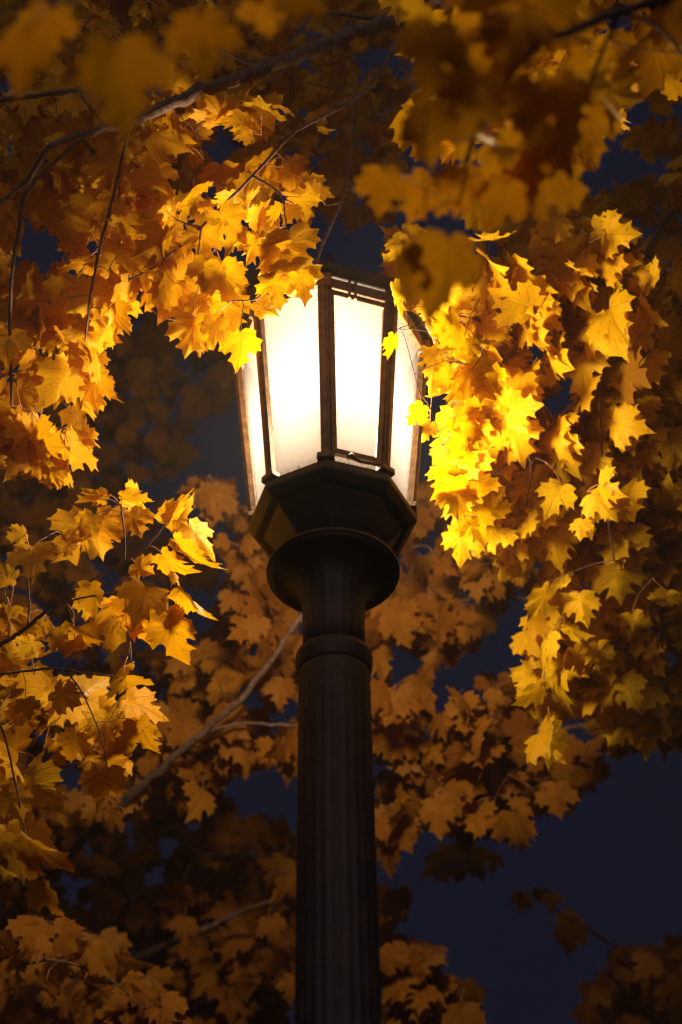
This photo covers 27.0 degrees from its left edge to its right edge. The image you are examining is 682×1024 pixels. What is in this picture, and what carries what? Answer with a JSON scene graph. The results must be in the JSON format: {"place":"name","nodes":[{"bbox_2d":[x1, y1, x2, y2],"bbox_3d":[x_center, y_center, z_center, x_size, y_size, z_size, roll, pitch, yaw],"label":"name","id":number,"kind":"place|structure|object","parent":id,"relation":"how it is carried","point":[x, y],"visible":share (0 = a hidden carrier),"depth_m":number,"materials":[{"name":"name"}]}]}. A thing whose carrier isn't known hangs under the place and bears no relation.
{"place":"outdoors","nodes":[
{"label":"outdoors","id":0,"kind":"place"},
{"bbox_2d":[0,0,681,1023],"label":"sky","id":1,"kind":"structure","parent":0,"point":[616,861],"materials":[{"name":"blue"}]},
{"label":"ground","id":2,"kind":"structure","parent":0,"visible":0},
{"bbox_2d":[0,479,226,1023],"bbox_3d":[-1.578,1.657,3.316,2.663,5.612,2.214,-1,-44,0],"label":"maple tree","id":3,"kind":"object","parent":2,"relation":"on","point":[104,736],"visible":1,"depth_m":3.62,"materials":[{"name":"yellow plant"}]},
{"bbox_2d":[0,268,265,556],"bbox_3d":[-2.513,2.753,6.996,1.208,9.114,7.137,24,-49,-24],"label":"maple tree","id":4,"kind":"object","parent":2,"relation":"on","point":[145,357],"visible":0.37,"depth_m":6.84,"materials":[{"name":"orange plant"}]},
{"bbox_2d":[0,473,428,1023],"bbox_3d":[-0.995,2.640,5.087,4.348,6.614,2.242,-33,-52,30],"label":"maple tree","id":5,"kind":"object","parent":2,"relation":"on","point":[225,968],"visible":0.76,"depth_m":5.49,"materials":[{"name":"orange plant"}]},
{"bbox_2d":[225,252,433,1023],"bbox_3d":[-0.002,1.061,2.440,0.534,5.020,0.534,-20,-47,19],"label":"street lamp","id":6,"kind":"object","parent":2,"relation":"on","point":[327,392],"visible":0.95,"depth_m":3.29,"materials":[{"name":"metal"}]},
{"bbox_2d":[0,0,681,772],"bbox_3d":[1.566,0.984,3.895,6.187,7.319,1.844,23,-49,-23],"label":"maple tree","id":7,"kind":"object","parent":2,"relation":"on","point":[586,292],"visible":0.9,"depth_m":3.85,"materials":[{"name":"yellow plant"}]},
{"bbox_2d":[0,0,681,321],"bbox_3d":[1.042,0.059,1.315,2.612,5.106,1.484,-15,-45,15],"label":"maple tree","id":8,"kind":"object","parent":2,"relation":"on","point":[494,65],"visible":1,"depth_m":2.02,"materials":[{"name":"orange plant"}]},
{"bbox_2d":[379,925,492,1023],"bbox_3d":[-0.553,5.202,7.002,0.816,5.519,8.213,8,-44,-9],"label":"maple tree","id":9,"kind":"object","parent":2,"relation":"on","point":[418,986],"visible":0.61,"depth_m":4.99,"materials":[{"name":"orange plant"}]},
{"bbox_2d":[365,479,681,932],"bbox_3d":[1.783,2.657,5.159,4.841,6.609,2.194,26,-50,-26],"label":"maple tree","id":10,"kind":"object","parent":2,"relation":"on","point":[474,776],"visible":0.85,"depth_m":4.88,"materials":[{"name":"orange plant"}]},
{"bbox_2d":[509,886,681,1023],"bbox_3d":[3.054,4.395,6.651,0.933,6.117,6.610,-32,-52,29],"label":"maple tree","id":11,"kind":"object","parent":2,"relation":"on","point":[636,984],"visible":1,"depth_m":5.83,"materials":[{"name":"brown plant"}]}
]}

